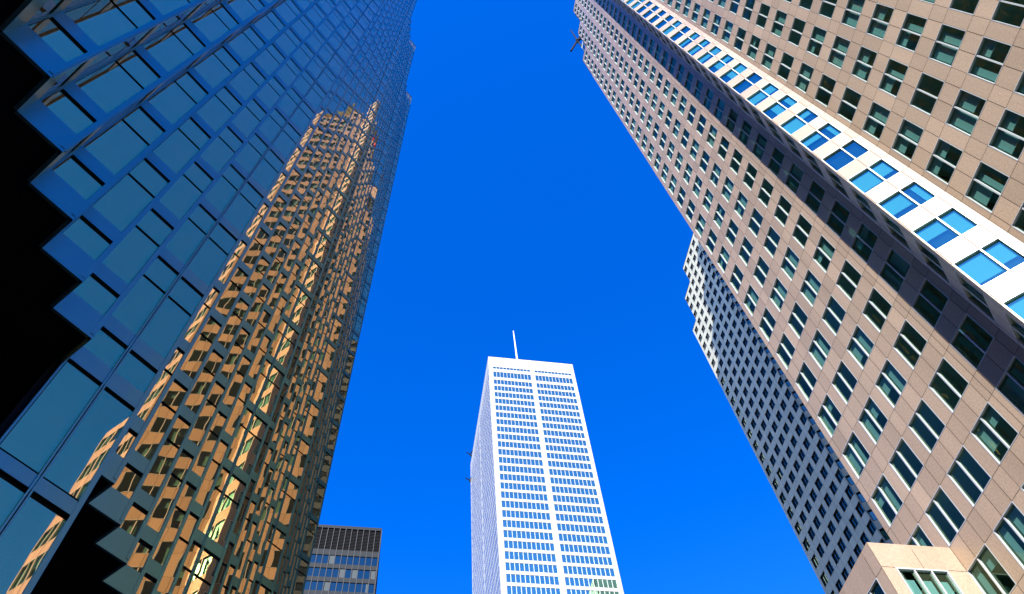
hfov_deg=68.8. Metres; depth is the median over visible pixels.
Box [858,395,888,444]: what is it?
window
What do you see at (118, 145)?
window
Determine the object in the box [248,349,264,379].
window
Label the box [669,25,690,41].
bay window
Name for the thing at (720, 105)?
window
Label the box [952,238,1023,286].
bay window
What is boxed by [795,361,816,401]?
window
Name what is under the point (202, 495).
window
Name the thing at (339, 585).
window
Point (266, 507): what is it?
window
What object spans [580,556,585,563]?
window
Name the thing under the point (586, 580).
window
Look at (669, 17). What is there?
bay window
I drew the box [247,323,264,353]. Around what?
window
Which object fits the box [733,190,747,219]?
window
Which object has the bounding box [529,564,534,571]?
window
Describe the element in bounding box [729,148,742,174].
window
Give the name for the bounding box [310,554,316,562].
window
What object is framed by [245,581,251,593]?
window
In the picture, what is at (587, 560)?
window
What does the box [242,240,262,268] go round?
window
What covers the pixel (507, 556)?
window
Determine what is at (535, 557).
window
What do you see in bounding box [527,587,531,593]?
window
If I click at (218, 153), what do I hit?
window
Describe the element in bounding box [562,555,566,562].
window
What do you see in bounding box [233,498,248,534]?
window
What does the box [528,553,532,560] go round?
window
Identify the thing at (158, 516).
window
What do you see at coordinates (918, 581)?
window
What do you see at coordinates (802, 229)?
window
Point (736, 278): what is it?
window
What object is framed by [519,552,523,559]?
window
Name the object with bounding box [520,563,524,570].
window
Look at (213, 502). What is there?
window
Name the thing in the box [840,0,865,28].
window
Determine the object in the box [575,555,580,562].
window
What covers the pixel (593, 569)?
window
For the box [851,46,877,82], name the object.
window
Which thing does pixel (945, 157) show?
window
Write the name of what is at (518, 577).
window
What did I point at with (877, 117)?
window
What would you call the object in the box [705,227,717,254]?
window
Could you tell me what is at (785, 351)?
window
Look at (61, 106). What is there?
window
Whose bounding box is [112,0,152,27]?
window
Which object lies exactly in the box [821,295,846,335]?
window
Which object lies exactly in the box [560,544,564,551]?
window
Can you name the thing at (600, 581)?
window
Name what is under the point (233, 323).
window
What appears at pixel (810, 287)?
window
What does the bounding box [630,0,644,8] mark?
bay window
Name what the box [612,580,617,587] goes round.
window
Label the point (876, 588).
window
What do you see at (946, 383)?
window
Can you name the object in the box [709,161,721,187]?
window
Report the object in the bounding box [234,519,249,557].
window
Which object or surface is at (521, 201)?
sky
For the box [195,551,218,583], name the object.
window
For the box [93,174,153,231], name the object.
window
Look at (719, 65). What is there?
bay window
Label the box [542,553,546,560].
window
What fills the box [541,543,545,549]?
window
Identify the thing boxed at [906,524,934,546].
window
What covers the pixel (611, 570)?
window
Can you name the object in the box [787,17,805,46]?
window
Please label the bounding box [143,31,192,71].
window
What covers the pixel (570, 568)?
window
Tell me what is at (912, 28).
window
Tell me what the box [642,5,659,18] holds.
bay window
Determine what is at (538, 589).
window
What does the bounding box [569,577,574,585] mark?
window
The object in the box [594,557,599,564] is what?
window
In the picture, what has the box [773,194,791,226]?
window
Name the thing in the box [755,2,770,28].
window
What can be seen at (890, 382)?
window
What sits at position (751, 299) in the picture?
window
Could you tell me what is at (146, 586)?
window
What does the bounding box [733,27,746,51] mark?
window
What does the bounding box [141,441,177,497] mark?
window
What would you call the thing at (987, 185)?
window
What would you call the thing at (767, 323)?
window
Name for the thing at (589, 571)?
window
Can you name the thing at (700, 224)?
window
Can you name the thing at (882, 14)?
window
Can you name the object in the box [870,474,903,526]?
window
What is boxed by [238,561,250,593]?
window
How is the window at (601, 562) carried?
in the white tower at (539, 523)
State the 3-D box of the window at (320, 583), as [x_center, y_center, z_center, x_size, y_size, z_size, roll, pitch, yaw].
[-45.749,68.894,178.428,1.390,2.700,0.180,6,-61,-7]
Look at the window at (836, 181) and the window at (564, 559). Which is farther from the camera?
the window at (564, 559)
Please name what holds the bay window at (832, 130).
in the granite tower at (843, 182)
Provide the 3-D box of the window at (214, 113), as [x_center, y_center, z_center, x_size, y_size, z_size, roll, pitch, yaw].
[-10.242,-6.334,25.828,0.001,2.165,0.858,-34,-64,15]
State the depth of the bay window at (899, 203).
45.95 m
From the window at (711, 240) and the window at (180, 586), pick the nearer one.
the window at (180, 586)
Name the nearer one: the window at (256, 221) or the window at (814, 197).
the window at (256, 221)
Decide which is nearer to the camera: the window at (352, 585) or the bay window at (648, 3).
the bay window at (648, 3)
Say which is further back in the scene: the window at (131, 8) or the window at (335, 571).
the window at (335, 571)
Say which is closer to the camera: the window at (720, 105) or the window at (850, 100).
the window at (850, 100)
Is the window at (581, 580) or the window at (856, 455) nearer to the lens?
the window at (856, 455)
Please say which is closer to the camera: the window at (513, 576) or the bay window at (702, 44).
the bay window at (702, 44)
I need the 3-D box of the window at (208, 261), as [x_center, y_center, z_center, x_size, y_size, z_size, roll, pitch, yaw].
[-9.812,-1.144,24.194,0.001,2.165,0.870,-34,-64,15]
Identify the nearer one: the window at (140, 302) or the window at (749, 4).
the window at (140, 302)
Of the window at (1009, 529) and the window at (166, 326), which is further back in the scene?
the window at (1009, 529)
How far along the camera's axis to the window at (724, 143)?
78.61 m
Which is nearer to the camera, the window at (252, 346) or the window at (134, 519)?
the window at (134, 519)
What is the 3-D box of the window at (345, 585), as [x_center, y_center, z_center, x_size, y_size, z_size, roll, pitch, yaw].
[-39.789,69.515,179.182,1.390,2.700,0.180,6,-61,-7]
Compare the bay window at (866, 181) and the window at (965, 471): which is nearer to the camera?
the window at (965, 471)
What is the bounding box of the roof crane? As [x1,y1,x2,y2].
[570,29,581,51]
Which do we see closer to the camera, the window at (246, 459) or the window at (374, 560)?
the window at (246, 459)
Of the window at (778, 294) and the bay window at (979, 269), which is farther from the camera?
the window at (778, 294)
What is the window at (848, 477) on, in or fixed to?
in the pale tower at (835, 523)
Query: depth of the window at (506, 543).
215.27 m
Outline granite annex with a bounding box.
[839,542,982,593]
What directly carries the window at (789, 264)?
in the granite tower at (843, 182)
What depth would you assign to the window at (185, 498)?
26.07 m
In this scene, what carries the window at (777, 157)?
in the granite tower at (843, 182)
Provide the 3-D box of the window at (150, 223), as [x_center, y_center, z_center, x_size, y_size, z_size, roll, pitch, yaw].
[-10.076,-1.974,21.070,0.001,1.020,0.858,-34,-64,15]
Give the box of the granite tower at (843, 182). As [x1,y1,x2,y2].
[573,0,1023,593]
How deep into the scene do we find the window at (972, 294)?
39.65 m
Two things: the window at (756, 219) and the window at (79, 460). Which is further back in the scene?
the window at (756, 219)
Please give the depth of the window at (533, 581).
205.82 m
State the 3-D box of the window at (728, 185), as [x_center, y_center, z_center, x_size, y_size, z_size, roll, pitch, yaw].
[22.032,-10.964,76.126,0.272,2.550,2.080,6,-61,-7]
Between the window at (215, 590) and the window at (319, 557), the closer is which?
the window at (215, 590)
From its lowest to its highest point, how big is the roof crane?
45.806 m
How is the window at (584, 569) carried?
in the white tower at (539, 523)
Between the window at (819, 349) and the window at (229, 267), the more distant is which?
the window at (819, 349)
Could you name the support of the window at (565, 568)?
in the white tower at (539, 523)
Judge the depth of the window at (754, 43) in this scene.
73.63 m
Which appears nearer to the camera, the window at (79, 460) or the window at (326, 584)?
the window at (79, 460)
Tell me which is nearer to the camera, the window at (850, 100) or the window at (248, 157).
the window at (248, 157)
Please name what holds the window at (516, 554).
in the white tower at (539, 523)
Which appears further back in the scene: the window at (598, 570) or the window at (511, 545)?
the window at (511, 545)
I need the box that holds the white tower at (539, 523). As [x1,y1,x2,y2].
[470,331,623,593]
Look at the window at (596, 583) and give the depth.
208.04 m
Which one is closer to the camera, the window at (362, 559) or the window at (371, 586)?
the window at (371, 586)
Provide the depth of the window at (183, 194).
23.02 m
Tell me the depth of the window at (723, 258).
75.58 m
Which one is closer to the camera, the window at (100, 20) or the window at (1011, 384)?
the window at (100, 20)
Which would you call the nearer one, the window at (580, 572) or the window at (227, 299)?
the window at (227, 299)
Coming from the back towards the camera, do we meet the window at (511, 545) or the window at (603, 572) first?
the window at (511, 545)
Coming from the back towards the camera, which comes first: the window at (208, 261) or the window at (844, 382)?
the window at (844, 382)
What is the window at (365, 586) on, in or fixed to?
in the black tower at (344, 559)
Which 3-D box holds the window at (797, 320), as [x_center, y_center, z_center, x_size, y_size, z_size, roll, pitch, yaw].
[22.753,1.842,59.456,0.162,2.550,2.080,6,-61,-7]
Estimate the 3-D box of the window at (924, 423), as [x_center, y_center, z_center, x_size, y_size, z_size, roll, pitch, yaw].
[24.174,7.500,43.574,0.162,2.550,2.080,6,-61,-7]
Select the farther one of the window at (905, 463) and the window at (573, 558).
the window at (573, 558)
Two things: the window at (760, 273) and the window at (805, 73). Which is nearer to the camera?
the window at (805, 73)
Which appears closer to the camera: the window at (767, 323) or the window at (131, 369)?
the window at (131, 369)
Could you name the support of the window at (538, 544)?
in the white tower at (539, 523)
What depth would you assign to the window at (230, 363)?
30.78 m
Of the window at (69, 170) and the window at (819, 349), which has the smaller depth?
the window at (69, 170)
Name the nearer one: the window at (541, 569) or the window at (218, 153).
the window at (218, 153)
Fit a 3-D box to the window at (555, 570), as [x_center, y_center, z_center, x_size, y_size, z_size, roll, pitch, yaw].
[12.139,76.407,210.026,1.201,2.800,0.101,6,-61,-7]
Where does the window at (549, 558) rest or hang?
in the white tower at (539, 523)
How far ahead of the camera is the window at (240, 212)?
27.63 m
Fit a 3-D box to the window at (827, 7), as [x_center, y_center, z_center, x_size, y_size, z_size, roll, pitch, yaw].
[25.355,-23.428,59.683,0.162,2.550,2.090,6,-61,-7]
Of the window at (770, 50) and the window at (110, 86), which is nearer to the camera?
the window at (110, 86)
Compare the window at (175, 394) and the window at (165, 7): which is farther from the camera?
the window at (175, 394)
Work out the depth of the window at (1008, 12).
40.54 m
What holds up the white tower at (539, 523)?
on the ground
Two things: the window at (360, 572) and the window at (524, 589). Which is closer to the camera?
the window at (360, 572)
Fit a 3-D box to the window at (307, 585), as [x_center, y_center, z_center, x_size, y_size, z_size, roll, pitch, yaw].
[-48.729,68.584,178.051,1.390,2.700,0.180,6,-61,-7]
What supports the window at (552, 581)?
in the white tower at (539, 523)
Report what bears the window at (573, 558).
in the white tower at (539, 523)
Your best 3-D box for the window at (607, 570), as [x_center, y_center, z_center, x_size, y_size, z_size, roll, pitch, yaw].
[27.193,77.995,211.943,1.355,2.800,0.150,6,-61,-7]
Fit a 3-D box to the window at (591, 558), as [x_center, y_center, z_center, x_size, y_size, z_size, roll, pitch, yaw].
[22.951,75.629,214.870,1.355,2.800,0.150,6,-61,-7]
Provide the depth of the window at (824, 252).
56.79 m
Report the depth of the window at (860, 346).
50.94 m
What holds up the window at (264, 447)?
in the glass tower at (195, 195)
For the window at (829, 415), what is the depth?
53.79 m
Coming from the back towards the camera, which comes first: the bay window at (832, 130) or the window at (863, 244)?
the bay window at (832, 130)
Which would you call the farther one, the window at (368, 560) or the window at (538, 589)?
the window at (538, 589)
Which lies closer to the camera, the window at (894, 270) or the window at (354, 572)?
the window at (894, 270)
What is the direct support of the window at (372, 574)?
in the black tower at (344, 559)
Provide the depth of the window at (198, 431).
27.30 m
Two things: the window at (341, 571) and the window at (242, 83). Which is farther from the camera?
the window at (341, 571)
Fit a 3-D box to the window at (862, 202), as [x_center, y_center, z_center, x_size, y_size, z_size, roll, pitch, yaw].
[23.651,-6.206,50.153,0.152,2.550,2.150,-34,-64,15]
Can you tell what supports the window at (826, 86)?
in the granite tower at (843, 182)
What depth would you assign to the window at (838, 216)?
55.37 m
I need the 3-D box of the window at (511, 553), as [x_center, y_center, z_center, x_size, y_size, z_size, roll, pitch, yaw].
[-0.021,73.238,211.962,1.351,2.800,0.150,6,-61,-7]
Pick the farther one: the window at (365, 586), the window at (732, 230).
the window at (365, 586)
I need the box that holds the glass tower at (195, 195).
[0,0,416,593]
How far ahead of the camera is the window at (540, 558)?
213.00 m
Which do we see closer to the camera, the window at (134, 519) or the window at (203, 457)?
the window at (134, 519)
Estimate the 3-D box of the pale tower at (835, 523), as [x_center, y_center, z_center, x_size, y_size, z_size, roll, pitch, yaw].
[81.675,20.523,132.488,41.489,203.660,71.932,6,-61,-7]
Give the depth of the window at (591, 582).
207.89 m
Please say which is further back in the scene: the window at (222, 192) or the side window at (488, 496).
the side window at (488, 496)
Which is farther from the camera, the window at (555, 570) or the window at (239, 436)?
the window at (555, 570)
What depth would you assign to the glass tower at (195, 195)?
23.59 m
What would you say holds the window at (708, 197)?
in the granite tower at (843, 182)
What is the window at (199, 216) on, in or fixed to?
in the glass tower at (195, 195)
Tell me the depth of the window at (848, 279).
53.15 m
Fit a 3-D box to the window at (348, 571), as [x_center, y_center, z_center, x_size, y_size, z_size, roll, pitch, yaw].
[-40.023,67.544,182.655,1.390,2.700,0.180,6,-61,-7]
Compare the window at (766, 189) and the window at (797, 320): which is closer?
the window at (797, 320)
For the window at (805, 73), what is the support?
in the granite tower at (843, 182)
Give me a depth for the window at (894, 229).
46.96 m
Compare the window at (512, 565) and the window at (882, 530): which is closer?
the window at (882, 530)
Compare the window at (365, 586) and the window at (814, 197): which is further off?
the window at (365, 586)
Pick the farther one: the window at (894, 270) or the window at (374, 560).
the window at (374, 560)
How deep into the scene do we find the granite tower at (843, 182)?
50.13 m
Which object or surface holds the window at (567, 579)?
in the white tower at (539, 523)
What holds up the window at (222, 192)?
in the glass tower at (195, 195)
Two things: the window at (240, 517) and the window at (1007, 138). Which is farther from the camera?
the window at (1007, 138)
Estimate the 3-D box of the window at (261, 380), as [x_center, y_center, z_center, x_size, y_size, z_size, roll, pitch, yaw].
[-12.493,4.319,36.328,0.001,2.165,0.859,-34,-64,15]
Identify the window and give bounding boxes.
[0,362,98,472]
[0,497,65,593]
[29,19,83,61]
[41,91,92,133]
[44,390,131,499]
[53,158,101,199]
[63,218,109,259]
[66,0,135,45]
[73,276,116,314]
[76,61,142,113]
[84,120,147,174]
[84,330,124,367]
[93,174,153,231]
[102,227,157,283]
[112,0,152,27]
[112,276,163,334]
[112,467,140,498]
[115,432,134,457]
[116,353,155,392]
[117,52,158,87]
[120,506,145,536]
[123,108,162,143]
[127,542,149,572]
[130,160,167,195]
[135,403,174,460]
[136,577,154,593]
[137,210,171,244]
[137,371,170,420]
[140,297,189,357]
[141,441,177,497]
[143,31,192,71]
[144,258,176,291]
[147,475,181,532]
[148,82,195,124]
[149,0,188,14]
[152,508,184,564]
[153,129,198,173]
[157,539,187,593]
[159,175,201,219]
[162,382,185,410]
[166,219,205,264]
[166,350,182,373]
[167,418,188,446]
[169,279,201,314]
[172,452,191,479]
[172,568,190,593]
[176,484,194,511]
[180,335,211,378]
[180,515,197,541]
[183,304,208,342]
[184,368,213,412]
[184,543,199,570]
[188,238,226,285]
[188,401,215,445]
[189,205,214,233]
[191,10,228,42]
[192,432,217,476]
[193,54,230,88]
[195,461,219,506]
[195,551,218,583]
[196,96,232,131]
[198,488,220,533]
[200,137,233,172]
[205,176,236,212]
[209,496,238,546]
[211,565,225,593]
[215,282,239,317]
[218,313,240,348]
[219,254,238,283]
[220,343,241,378]
[223,372,243,408]
[224,194,255,232]
[225,399,244,435]
[227,426,245,462]
[228,32,257,61]
[229,70,258,99]
[232,107,258,136]
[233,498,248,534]
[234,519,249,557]
[235,143,260,172]
[235,541,250,578]
[236,432,260,474]
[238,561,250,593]
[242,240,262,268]
[244,268,262,297]
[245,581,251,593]
[246,214,261,237]
[246,297,263,325]
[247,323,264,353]
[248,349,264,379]
[250,374,265,404]
[252,159,277,191]
[254,443,267,473]
[255,464,267,494]
[256,484,268,515]
[257,504,268,535]
[258,381,278,416]
[304,581,310,589]
[307,567,313,575]
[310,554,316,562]
[310,581,316,589]
[313,567,319,575]
[315,554,322,562]
[316,581,323,589]
[319,568,325,576]
[322,554,328,562]
[323,581,329,590]
[325,568,332,576]
[328,555,334,563]
[329,582,336,590]
[332,568,338,576]
[334,556,340,563]
[336,582,342,590]
[338,569,344,577]
[341,556,346,563]
[342,583,348,591]
[344,569,351,577]
[347,556,353,564]
[349,583,355,591]
[351,570,357,577]
[353,557,359,564]
[355,583,361,591]
[357,570,363,578]
[359,557,365,564]
[361,584,367,592]
[363,570,369,578]
[365,557,371,565]
[368,584,374,592]
[370,571,375,578]
[371,557,377,565]
[471,374,493,593]
[503,530,507,536]
[504,540,508,547]
[505,551,509,558]
[505,562,510,570]
[506,574,510,581]
[507,586,511,593]
[508,530,512,537]
[509,541,513,547]
[509,551,514,558]
[510,562,514,570]
[511,574,515,582]
[512,586,516,593]
[513,541,517,548]
[514,552,518,559]
[515,563,519,570]
[516,574,520,582]
[517,586,521,593]
[518,541,522,548]
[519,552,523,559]
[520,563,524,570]
[521,575,525,582]
[522,541,527,548]
[522,586,526,593]
[523,552,528,559]
[524,563,529,571]
[525,575,530,582]
[527,542,531,549]
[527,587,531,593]
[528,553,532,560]
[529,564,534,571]
[530,575,535,583]
[531,587,536,593]
[532,542,536,549]
[533,553,537,560]
[534,564,538,571]
[535,575,540,583]
[536,542,540,549]
[536,587,541,593]
[537,553,542,560]
[539,564,543,571]
[540,576,544,583]
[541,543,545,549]
[541,587,546,593]
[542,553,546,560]
[543,564,548,572]
[545,543,550,550]
[545,576,549,583]
[547,554,551,561]
[548,565,553,572]
[549,576,554,584]
[550,543,554,550]
[551,554,555,561]
[553,565,557,572]
[554,576,558,584]
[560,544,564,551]
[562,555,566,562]
[563,566,568,573]
[565,577,570,585]
[566,555,571,562]
[568,566,573,573]
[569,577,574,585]
[571,555,575,562]
[572,566,577,573]
[574,578,579,585]
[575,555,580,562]
[577,566,582,574]
[579,578,584,585]
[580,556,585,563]
[582,567,587,574]
[584,556,589,563]
[584,578,589,586]
[586,567,591,574]
[588,578,594,586]
[589,556,594,563]
[591,567,596,575]
[593,579,598,586]
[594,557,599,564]
[596,568,601,575]
[598,557,603,564]
[598,579,603,586]
[600,568,605,575]
[603,579,608,587]
[605,568,610,575]
[607,579,613,587]
[610,568,614,576]
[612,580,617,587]
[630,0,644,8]
[636,1,652,13]
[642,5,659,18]
[648,10,666,23]
[654,14,674,29]
[662,20,681,34]
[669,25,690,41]
[677,31,700,48]
[686,38,711,55]
[695,212,705,237]
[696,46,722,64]
[702,188,713,213]
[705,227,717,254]
[706,124,717,148]
[707,53,734,73]
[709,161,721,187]
[713,97,725,121]
[713,202,725,228]
[717,135,729,160]
[717,244,729,272]
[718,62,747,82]
[721,175,733,202]
[725,107,737,133]
[725,218,738,246]
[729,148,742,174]
[729,263,743,293]
[731,72,762,93]
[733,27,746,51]
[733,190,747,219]
[738,119,752,146]
[738,235,753,266]
[741,0,755,21]
[742,162,757,190]
[743,284,758,316]
[746,34,760,60]
[746,82,780,105]
[747,207,763,237]
[751,132,767,160]
[753,255,769,288]
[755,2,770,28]
[757,177,773,207]
[758,307,776,341]
[760,42,776,70]
[761,94,797,119]
[763,225,780,257]
[767,146,784,176]
[769,277,787,311]
[770,9,787,36]
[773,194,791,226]
[776,52,794,81]
[776,332,795,369]
[779,107,818,134]
[780,246,799,281]
[784,161,803,194]
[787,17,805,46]
[787,301,808,339]
[792,213,812,248]
[794,62,814,93]
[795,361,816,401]
[798,0,812,10]
[799,122,842,151]
[799,268,821,307]
[804,179,825,215]
[806,25,826,57]
[808,329,831,369]
[812,234,835,272]
[814,73,836,106]
[817,393,842,437]
[818,0,837,19]
[821,139,869,171]
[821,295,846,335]
[823,165,850,199]
[825,199,850,237]
[827,35,850,68]
[831,360,857,404]
[835,259,862,300]
[835,459,843,469]
[836,86,861,122]
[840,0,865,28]
[842,431,870,479]
[845,475,854,485]
[846,324,874,369]
[847,158,900,193]
[849,186,878,223]
[850,221,878,263]
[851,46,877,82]
[856,491,865,502]
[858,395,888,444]
[862,101,890,140]
[862,287,891,332]
[866,3,894,39]
[867,509,876,520]
[867,578,885,593]
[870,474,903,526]
[874,359,907,408]
[877,180,936,219]
[878,58,908,97]
[878,248,911,293]
[879,211,911,251]
[879,528,889,540]
[888,437,924,491]
[891,118,924,160]
[892,319,927,369]
[895,12,927,52]
[895,567,963,593]
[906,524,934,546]
[907,398,945,453]
[909,72,944,115]
[911,207,978,250]
[911,277,949,328]
[913,238,950,284]
[924,485,966,546]
[925,138,963,184]
[928,23,966,66]
[928,357,969,412]
[945,89,987,136]
[946,445,991,507]
[950,313,994,369]
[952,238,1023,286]
[954,271,995,321]
[964,161,1009,213]
[967,36,1012,83]
[967,543,1016,593]
[970,402,1019,464]
[988,108,1023,160]
[991,0,1023,28]
[993,501,1023,569]
[995,355,1023,415]
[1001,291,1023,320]
[1003,311,1023,345]
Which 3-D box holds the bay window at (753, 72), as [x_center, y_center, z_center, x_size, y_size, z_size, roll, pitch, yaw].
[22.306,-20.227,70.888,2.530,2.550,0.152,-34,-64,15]
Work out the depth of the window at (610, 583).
208.57 m
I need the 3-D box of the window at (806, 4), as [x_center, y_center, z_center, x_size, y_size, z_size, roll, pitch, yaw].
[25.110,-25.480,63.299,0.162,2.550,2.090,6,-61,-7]
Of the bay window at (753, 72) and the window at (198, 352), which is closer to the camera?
the window at (198, 352)
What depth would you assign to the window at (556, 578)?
206.75 m
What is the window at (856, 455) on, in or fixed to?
in the granite tower at (843, 182)
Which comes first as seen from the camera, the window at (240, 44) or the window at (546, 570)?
the window at (240, 44)
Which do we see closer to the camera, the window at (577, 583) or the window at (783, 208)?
the window at (783, 208)
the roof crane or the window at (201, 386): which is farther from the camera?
the roof crane
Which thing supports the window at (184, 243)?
in the glass tower at (195, 195)
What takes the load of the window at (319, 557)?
in the black tower at (344, 559)
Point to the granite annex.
(881, 568)
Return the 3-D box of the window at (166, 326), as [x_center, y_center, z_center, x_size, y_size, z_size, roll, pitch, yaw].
[-9.577,0.827,20.721,0.001,2.165,0.870,-34,-64,15]
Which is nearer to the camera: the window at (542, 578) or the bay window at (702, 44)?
the bay window at (702, 44)
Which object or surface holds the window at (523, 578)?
in the white tower at (539, 523)
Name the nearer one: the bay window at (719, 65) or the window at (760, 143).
the window at (760, 143)
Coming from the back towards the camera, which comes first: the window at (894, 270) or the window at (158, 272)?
the window at (894, 270)
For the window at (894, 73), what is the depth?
50.41 m
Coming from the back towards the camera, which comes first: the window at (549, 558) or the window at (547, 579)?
the window at (549, 558)
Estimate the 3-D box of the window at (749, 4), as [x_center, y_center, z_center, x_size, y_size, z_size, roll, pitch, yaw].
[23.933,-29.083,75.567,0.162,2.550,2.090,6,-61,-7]
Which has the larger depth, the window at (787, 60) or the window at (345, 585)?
the window at (345, 585)
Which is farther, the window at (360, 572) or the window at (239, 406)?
the window at (360, 572)
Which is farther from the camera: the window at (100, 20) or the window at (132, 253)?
the window at (132, 253)
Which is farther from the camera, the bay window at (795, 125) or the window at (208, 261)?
the bay window at (795, 125)
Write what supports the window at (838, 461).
in the pale tower at (835, 523)
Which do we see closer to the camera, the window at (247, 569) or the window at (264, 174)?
the window at (264, 174)
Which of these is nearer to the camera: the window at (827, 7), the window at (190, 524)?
the window at (190, 524)
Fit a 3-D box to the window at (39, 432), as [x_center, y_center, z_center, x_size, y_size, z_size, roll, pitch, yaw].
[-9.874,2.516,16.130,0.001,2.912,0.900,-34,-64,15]
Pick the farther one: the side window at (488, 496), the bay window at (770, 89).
the side window at (488, 496)
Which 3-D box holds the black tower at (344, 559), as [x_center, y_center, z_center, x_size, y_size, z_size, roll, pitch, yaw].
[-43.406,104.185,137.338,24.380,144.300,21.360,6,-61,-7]
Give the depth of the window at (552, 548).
216.94 m
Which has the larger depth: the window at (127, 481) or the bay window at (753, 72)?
the bay window at (753, 72)
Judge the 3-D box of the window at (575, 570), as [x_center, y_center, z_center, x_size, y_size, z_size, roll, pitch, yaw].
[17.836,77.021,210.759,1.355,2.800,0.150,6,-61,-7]
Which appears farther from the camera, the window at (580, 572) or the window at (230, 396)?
the window at (580, 572)
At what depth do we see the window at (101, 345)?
18.40 m
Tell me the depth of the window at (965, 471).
40.04 m
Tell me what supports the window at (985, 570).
in the granite tower at (843, 182)
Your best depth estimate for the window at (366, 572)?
183.39 m
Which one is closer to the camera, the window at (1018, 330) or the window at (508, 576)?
the window at (1018, 330)
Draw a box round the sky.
[319,0,824,593]
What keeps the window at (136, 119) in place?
in the glass tower at (195, 195)
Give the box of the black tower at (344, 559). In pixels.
[303,524,381,593]
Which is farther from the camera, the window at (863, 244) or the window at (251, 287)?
the window at (863, 244)
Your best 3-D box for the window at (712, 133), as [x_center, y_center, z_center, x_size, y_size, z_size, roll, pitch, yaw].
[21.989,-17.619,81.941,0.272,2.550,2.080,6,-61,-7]
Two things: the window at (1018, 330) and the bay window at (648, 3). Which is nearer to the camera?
the window at (1018, 330)
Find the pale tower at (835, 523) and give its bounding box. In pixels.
[683,233,893,593]
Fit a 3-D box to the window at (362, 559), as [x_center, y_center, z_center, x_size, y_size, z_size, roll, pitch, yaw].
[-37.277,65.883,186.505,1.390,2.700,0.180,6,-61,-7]
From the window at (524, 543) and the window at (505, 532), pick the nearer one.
the window at (524, 543)
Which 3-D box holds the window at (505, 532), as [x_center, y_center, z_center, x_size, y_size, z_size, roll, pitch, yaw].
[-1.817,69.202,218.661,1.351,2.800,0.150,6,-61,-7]
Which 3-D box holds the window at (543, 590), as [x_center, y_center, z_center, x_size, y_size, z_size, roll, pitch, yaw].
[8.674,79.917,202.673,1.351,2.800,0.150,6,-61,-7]
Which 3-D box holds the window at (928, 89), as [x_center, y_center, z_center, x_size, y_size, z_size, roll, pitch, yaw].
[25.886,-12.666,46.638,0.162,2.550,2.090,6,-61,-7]
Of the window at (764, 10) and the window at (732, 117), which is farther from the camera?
the window at (732, 117)
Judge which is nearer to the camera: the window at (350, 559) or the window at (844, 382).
the window at (844, 382)
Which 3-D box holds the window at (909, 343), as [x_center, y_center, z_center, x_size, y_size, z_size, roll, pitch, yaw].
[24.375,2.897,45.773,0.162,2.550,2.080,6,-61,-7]
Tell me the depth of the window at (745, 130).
73.54 m
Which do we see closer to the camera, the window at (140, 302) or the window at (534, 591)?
the window at (140, 302)
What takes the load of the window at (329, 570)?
in the black tower at (344, 559)
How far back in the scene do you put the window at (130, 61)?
18.95 m
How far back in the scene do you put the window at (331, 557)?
185.67 m
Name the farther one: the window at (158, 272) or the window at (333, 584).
the window at (333, 584)
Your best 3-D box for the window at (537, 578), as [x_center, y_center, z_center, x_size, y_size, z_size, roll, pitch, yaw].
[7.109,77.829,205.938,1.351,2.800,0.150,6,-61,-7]
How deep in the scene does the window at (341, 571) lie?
182.52 m
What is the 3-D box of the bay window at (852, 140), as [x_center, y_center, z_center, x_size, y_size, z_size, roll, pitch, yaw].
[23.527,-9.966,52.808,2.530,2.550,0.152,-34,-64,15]
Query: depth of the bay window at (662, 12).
103.76 m
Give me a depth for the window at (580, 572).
210.90 m
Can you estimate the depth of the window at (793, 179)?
62.66 m
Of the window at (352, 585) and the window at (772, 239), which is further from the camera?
the window at (352, 585)
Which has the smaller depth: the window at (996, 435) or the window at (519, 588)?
the window at (996, 435)
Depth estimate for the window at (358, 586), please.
179.71 m
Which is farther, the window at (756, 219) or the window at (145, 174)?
the window at (756, 219)
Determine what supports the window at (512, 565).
in the white tower at (539, 523)
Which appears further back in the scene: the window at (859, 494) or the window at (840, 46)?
the window at (859, 494)
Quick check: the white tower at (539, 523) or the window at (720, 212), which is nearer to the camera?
the window at (720, 212)
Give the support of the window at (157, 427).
in the glass tower at (195, 195)
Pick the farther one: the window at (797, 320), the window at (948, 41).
the window at (797, 320)
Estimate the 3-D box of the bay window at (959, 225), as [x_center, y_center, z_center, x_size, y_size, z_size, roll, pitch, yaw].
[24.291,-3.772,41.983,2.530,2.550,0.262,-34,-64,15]
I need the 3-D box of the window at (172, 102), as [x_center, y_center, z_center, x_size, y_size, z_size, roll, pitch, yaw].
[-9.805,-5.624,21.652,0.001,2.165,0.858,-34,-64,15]
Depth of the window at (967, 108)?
43.13 m
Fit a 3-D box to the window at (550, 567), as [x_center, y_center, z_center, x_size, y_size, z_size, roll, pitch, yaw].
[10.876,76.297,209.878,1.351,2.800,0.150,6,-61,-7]
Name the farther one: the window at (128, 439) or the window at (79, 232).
the window at (128, 439)
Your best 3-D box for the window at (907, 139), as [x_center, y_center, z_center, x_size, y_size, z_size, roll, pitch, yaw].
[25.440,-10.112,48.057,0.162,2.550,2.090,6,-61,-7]

